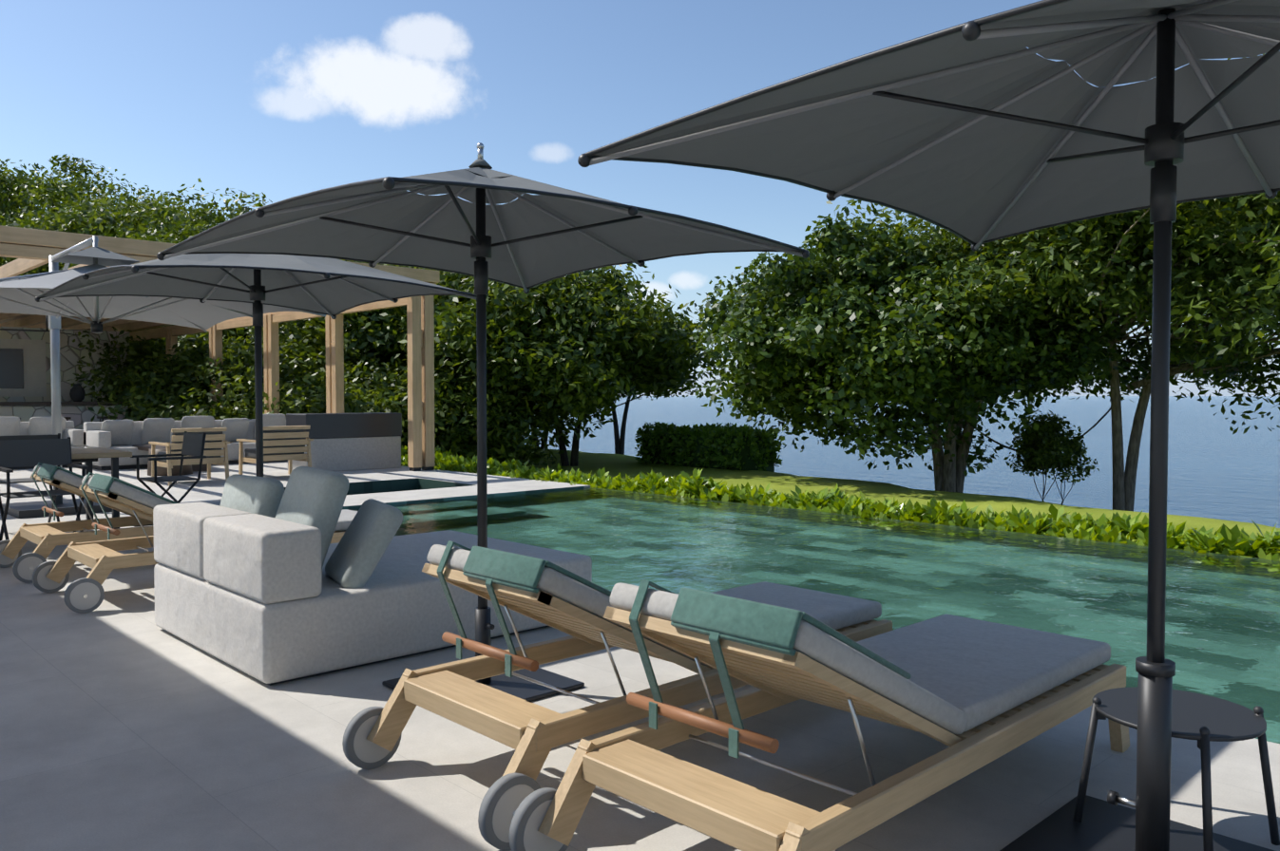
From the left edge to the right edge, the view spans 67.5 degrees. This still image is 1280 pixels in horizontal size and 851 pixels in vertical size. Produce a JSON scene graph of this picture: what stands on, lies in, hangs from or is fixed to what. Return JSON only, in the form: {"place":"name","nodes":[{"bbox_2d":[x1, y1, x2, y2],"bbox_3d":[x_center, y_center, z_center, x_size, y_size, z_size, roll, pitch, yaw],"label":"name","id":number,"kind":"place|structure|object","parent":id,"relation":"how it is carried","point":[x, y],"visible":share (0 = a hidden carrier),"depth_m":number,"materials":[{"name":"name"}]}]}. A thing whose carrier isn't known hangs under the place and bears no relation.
{"place":"outdoors","nodes":[
{"label":"outdoors","id":0,"kind":"place"},
{"bbox_2d":[0,225,439,471],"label":"pergola","id":1,"kind":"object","parent":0,"point":[342,441],"depth_m":17.35,"materials":[{"name":"brown wood"}]},
{"bbox_2d":[69,383,85,401],"bbox_3d":[-13.635,-0.790,23.220,0.336,0.432,0.336,-2,2,-44],"label":"pot","id":2,"kind":"object","parent":1,"relation":"on","point":[77,392],"visible":1,"depth_m":23.12,"materials":[{"name":"ceramic"}]},
{"bbox_2d":[0,461,1279,850],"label":"terrace deck","id":3,"kind":"structure","parent":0,"point":[127,722],"depth_m":3.31,"materials":[{"name":"concrete"}]},
{"bbox_2d":[0,433,60,522],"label":"dining chair","id":4,"kind":"object","parent":3,"relation":"on","point":[26,437],"visible":0.19,"depth_m":8.82,"materials":[{"name":"black metal"}]},
{"bbox_2d":[0,417,84,469],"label":"corner sofa","id":5,"kind":"object","parent":3,"relation":"on","point":[16,426],"visible":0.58,"depth_m":16.83,"materials":[{"name":"fabric"}]},
{"bbox_2d":[0,437,88,540],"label":"dining chair","id":6,"kind":"object","parent":3,"relation":"on","point":[16,453],"visible":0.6,"depth_m":7.84,"materials":[{"name":"black metal"}]},
{"bbox_2d":[71,447,132,529],"bbox_3d":[-5.642,0.623,8.007,2.300,0.758,1.000,-2,2,-44],"label":"dining table","id":7,"kind":"object","parent":3,"relation":"on","point":[87,456],"visible":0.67,"depth_m":8.40,"materials":[{"name":"grey wood"}]},
{"bbox_2d":[0,462,220,583],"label":"sun lounger","id":8,"kind":"object","parent":3,"relation":"on","point":[47,538],"visible":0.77,"depth_m":6.79,"materials":[{"name":"brown wood"}]},
{"bbox_2d":[0,235,325,518],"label":"cantilever parasol","id":9,"kind":"object","parent":3,"relation":"on","point":[19,295],"visible":0.65,"depth_m":9.61,"materials":[{"name":"grey fabric"}]},
{"bbox_2d":[130,431,206,527],"bbox_3d":[-4.480,0.521,9.113,0.512,0.910,0.565,-2,2,-44],"label":"dining chair","id":10,"kind":"object","parent":3,"relation":"on","point":[193,446],"visible":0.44,"depth_m":9.12,"materials":[{"name":"black metal"}]},
{"bbox_2d":[132,444,207,476],"bbox_3d":[-7.848,0.544,15.945,1.130,0.420,2.272,-2,2,-44],"label":"coffee table","id":11,"kind":"object","parent":3,"relation":"on","point":[188,469],"visible":0.35,"depth_m":15.05,"materials":[{"name":"grey stone"}]},
{"bbox_2d":[83,414,287,470],"bbox_3d":[-8.038,0.254,17.533,3.600,0.902,0.950,-2,2,-44],"label":"long sofa","id":12,"kind":"object","parent":3,"relation":"on","point":[124,435],"visible":0.58,"depth_m":17.05,"materials":[{"name":"fabric"}]},
{"bbox_2d":[148,427,230,486],"bbox_3d":[-6.497,0.424,13.823,0.840,0.800,0.860,-2,2,-44],"label":"armchair","id":13,"kind":"object","parent":3,"relation":"on","point":[214,446],"visible":0.79,"depth_m":13.65,"materials":[{"name":"brown wood"}]},
{"bbox_2d":[31,472,357,613],"bbox_3d":[-2.773,0.670,6.461,2.134,0.778,0.840,-2,2,-44],"label":"sun lounger","id":14,"kind":"object","parent":3,"relation":"on","point":[103,560],"visible":0.62,"depth_m":5.83,"materials":[{"name":"brown wood"}]},
{"bbox_2d":[34,253,476,477],"bbox_3d":[-2.351,-0.093,5.913,1.976,2.321,1.976,-2,2,-44],"label":"parasol","id":15,"kind":"object","parent":3,"relation":"on","point":[333,288],"visible":0.79,"depth_m":6.01,"materials":[{"name":"grey fabric"}]},
{"bbox_2d":[236,425,313,475],"bbox_3d":[-5.593,0.397,14.686,0.840,0.800,0.860,-2,2,-44],"label":"armchair","id":16,"kind":"object","parent":3,"relation":"on","point":[285,443],"visible":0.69,"depth_m":14.48,"materials":[{"name":"brown wood"}]},
{"bbox_2d":[152,466,592,686],"bbox_3d":[-1.431,0.643,5.224,1.850,0.888,1.460,-2,2,-44],"label":"outdoor sofa","id":17,"kind":"object","parent":3,"relation":"on","point":[265,581],"visible":0.96,"depth_m":4.51,"materials":[{"name":"fabric"}]},
{"bbox_2d":[283,477,583,509],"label":"swimming pool","id":18,"kind":"structure","parent":3,"relation":"in","point":[391,484],"depth_m":13.97,"materials":[{"name":"stone"}]},
{"bbox_2d":[342,486,1279,744],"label":"pool water","id":19,"kind":"structure","parent":18,"relation":"in","point":[1222,625],"depth_m":7.08,"materials":[{"name":"teal liquid"}]},
{"bbox_2d":[156,142,809,702],"bbox_3d":[-0.675,-0.036,4.085,1.976,2.321,1.976,-2,2,-44],"label":"parasol","id":20,"kind":"object","parent":3,"relation":"on","point":[525,239],"visible":0.96,"depth_m":4.19,"materials":[{"name":"grey fabric"}]},
{"bbox_2d":[342,540,892,850],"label":"sun lounger","id":21,"kind":"object","parent":3,"relation":"on","point":[573,605],"visible":0.75,"depth_m":3.11,"materials":[{"name":"brown wood"}]},
{"bbox_2d":[508,579,1129,850],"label":"sun lounger","id":22,"kind":"object","parent":3,"relation":"on","point":[973,695],"visible":1,"depth_m":2.51,"materials":[{"name":"brown wood"}]},
{"bbox_2d":[577,0,1279,850],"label":"parasol","id":23,"kind":"object","parent":3,"relation":"on","point":[977,133],"visible":1,"depth_m":2.65,"materials":[{"name":"grey fabric"}]},
{"bbox_2d":[1073,687,1279,850],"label":"side table","id":24,"kind":"object","parent":3,"relation":"on","point":[1203,720],"visible":0.67,"depth_m":2.67,"materials":[{"name":"grey metal"}]},
{"bbox_2d":[0,0,1279,396],"label":"sky","id":25,"kind":"structure","parent":0,"point":[281,100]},
{"bbox_2d":[515,444,1279,545],"bbox_3d":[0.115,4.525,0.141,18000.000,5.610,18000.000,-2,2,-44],"label":"ground","id":26,"kind":"structure","parent":0,"point":[614,465],"depth_m":18.22,"materials":[{"name":"green plant"}]},
{"bbox_2d":[0,158,137,266],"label":"tree","id":27,"kind":"object","parent":26,"relation":"on","point":[12,202],"visible":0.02,"depth_m":42.39,"materials":[{"name":"green plant"}]},
{"bbox_2d":[0,153,170,223],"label":"tree","id":28,"kind":"object","parent":26,"relation":"on","point":[79,181],"visible":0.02,"depth_m":53.37,"materials":[{"name":"green plant"}]},
{"bbox_2d":[0,174,215,347],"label":"tree","id":29,"kind":"object","parent":26,"relation":"on","point":[83,219],"visible":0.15,"depth_m":36.14,"materials":[{"name":"green plant"}]},
{"bbox_2d":[71,181,227,234],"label":"tree","id":30,"kind":"object","parent":26,"relation":"on","point":[114,200],"visible":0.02,"depth_m":43.86,"materials":[{"name":"green plant"}]},
{"bbox_2d":[129,324,171,369],"bbox_3d":[-15.631,-1.016,29.487,7.745,5.499,8.364,-2,2,-44],"label":"bush","id":31,"kind":"object","parent":26,"relation":"on","point":[149,341],"visible":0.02,"depth_m":28.02,"materials":[{"name":"green plant"}]},
{"bbox_2d":[57,178,272,345],"bbox_3d":[-14.484,-3.182,33.494,11.293,9.573,9.943,-2,2,-44],"label":"tree","id":32,"kind":"object","parent":26,"relation":"on","point":[169,235],"visible":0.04,"depth_m":31.39,"materials":[{"name":"green plant"}]},
{"bbox_2d":[66,325,279,421],"bbox_3d":[-11.864,-0.608,26.714,7.455,4.857,7.082,-2,2,-44],"label":"bush","id":33,"kind":"object","parent":26,"relation":"on","point":[136,351],"visible":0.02,"depth_m":25.05,"materials":[{"name":"green plant"}]},
{"bbox_2d":[87,330,370,421],"bbox_3d":[-10.342,-0.299,24.738,7.432,4.362,6.726,-2,2,-44],"label":"bush","id":34,"kind":"object","parent":26,"relation":"on","point":[143,392],"visible":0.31,"depth_m":22.89,"materials":[{"name":"green plant"}]},
{"bbox_2d":[133,263,380,349],"bbox_3d":[-9.543,-2.460,29.583,9.754,8.387,9.710,-2,2,-44],"label":"tree","id":35,"kind":"object","parent":26,"relation":"on","point":[244,336],"depth_m":27.89,"materials":[{"name":"green plant"}]},
{"bbox_2d":[170,331,437,441],"bbox_3d":[-7.854,-0.167,23.536,6.836,4.175,6.973,-2,2,-44],"label":"bush","id":36,"kind":"object","parent":26,"relation":"on","point":[237,387],"visible":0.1,"depth_m":22.06,"materials":[{"name":"green plant"}]},
{"bbox_2d":[235,259,464,375],"bbox_3d":[-6.143,-2.068,26.844,8.962,7.779,8.915,0,2,-12],"label":"tree","id":37,"kind":"object","parent":26,"relation":"on","point":[307,329],"visible":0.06,"depth_m":24.09,"materials":[{"name":"green plant"}]},
{"bbox_2d":[229,354,507,456],"bbox_3d":[-6.227,0.116,22.808,6.894,3.656,5.953,-2,2,-44],"label":"bush","id":38,"kind":"object","parent":26,"relation":"on","point":[365,402],"visible":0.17,"depth_m":21.10,"materials":[{"name":"green plant"}]},
{"bbox_2d":[401,444,507,471],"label":"plants","id":39,"kind":"object","parent":26,"relation":"on","point":[439,456],"visible":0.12,"depth_m":16.63,"materials":[{"name":"green plant"}]},
{"bbox_2d":[365,359,571,471],"bbox_3d":[-4.442,0.178,23.027,5.343,3.517,5.810,-2,2,-44],"label":"bush","id":40,"kind":"object","parent":26,"relation":"on","point":[503,447],"visible":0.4,"depth_m":21.59,"materials":[{"name":"green plant"}]},
{"bbox_2d":[315,263,682,409],"bbox_3d":[-3.662,-1.530,24.622,8.973,6.833,8.520,-2,2,-44],"label":"tree","id":41,"kind":"object","parent":26,"relation":"on","point":[375,342],"visible":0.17,"depth_m":22.32,"materials":[{"name":"green plant"}]},
{"bbox_2d":[527,279,649,449],"bbox_3d":[-3.697,-1.796,32.184,8.554,6.888,8.318,-2,2,-44],"label":"tree","id":42,"kind":"object","parent":26,"relation":"on","point":[633,391],"depth_m":31.73,"materials":[{"name":"green plant"}]},
{"bbox_2d":[439,266,738,466],"bbox_3d":[-1.729,-1.208,24.210,7.666,6.216,7.672,-2,2,-44],"label":"tree","id":43,"kind":"object","parent":26,"relation":"on","point":[664,345],"visible":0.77,"depth_m":21.87,"materials":[{"name":"green plant"}]},
{"bbox_2d":[597,302,700,455],"bbox_3d":[-0.697,-1.867,39.947,7.697,6.548,7.438,-2,2,-44],"label":"tree","id":44,"kind":"object","parent":26,"relation":"on","point":[620,444],"depth_m":39.99,"materials":[{"name":"green plant"}]},
{"bbox_2d":[634,421,783,472],"bbox_3d":[1.678,0.598,24.157,1.782,1.400,4.176,-2,2,-44],"label":"box hedge","id":45,"kind":"object","parent":26,"relation":"on","point":[729,447],"visible":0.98,"depth_m":23.39,"materials":[{"name":"green plant"}]},
{"bbox_2d":[433,455,1279,561],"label":"plants","id":46,"kind":"object","parent":26,"relation":"on","point":[1223,540],"visible":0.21,"depth_m":9.84,"materials":[{"name":"green plant"}]},
{"bbox_2d":[689,205,1126,493],"bbox_3d":[5.367,-1.000,20.330,9.601,6.833,9.144,-2,2,-44],"label":"sea grape tree","id":47,"kind":"object","parent":26,"relation":"on","point":[798,327],"visible":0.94,"depth_m":17.98,"materials":[{"name":"green plant"}]},
{"bbox_2d":[965,407,1110,452],"bbox_3d":[8.032,0.758,19.689,3.336,2.759,0.550,1,2,17],"label":"hammock","id":48,"kind":"object","parent":47,"relation":"hanging from","point":[1083,434],"visible":0.27,"depth_m":19.52,"materials":[{"name":"grey fabric"}]},
{"bbox_2d":[1003,410,1099,504],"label":"tree sapling","id":49,"kind":"object","parent":26,"relation":"on","point":[1045,446],"visible":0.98,"depth_m":19.09,"materials":[{"name":"green plant"}]},
{"bbox_2d":[824,53,1279,511],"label":"acacia tree","id":50,"kind":"object","parent":26,"relation":"on","point":[1225,253],"visible":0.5,"depth_m":16.33,"materials":[{"name":"green plant"}]},
{"bbox_2d":[523,396,1279,528],"bbox_3d":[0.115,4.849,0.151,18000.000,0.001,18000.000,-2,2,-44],"label":"sea","id":51,"kind":"structure","parent":0,"point":[1217,469],"depth_m":78.92,"materials":[{"name":"liquid"}]}
]}

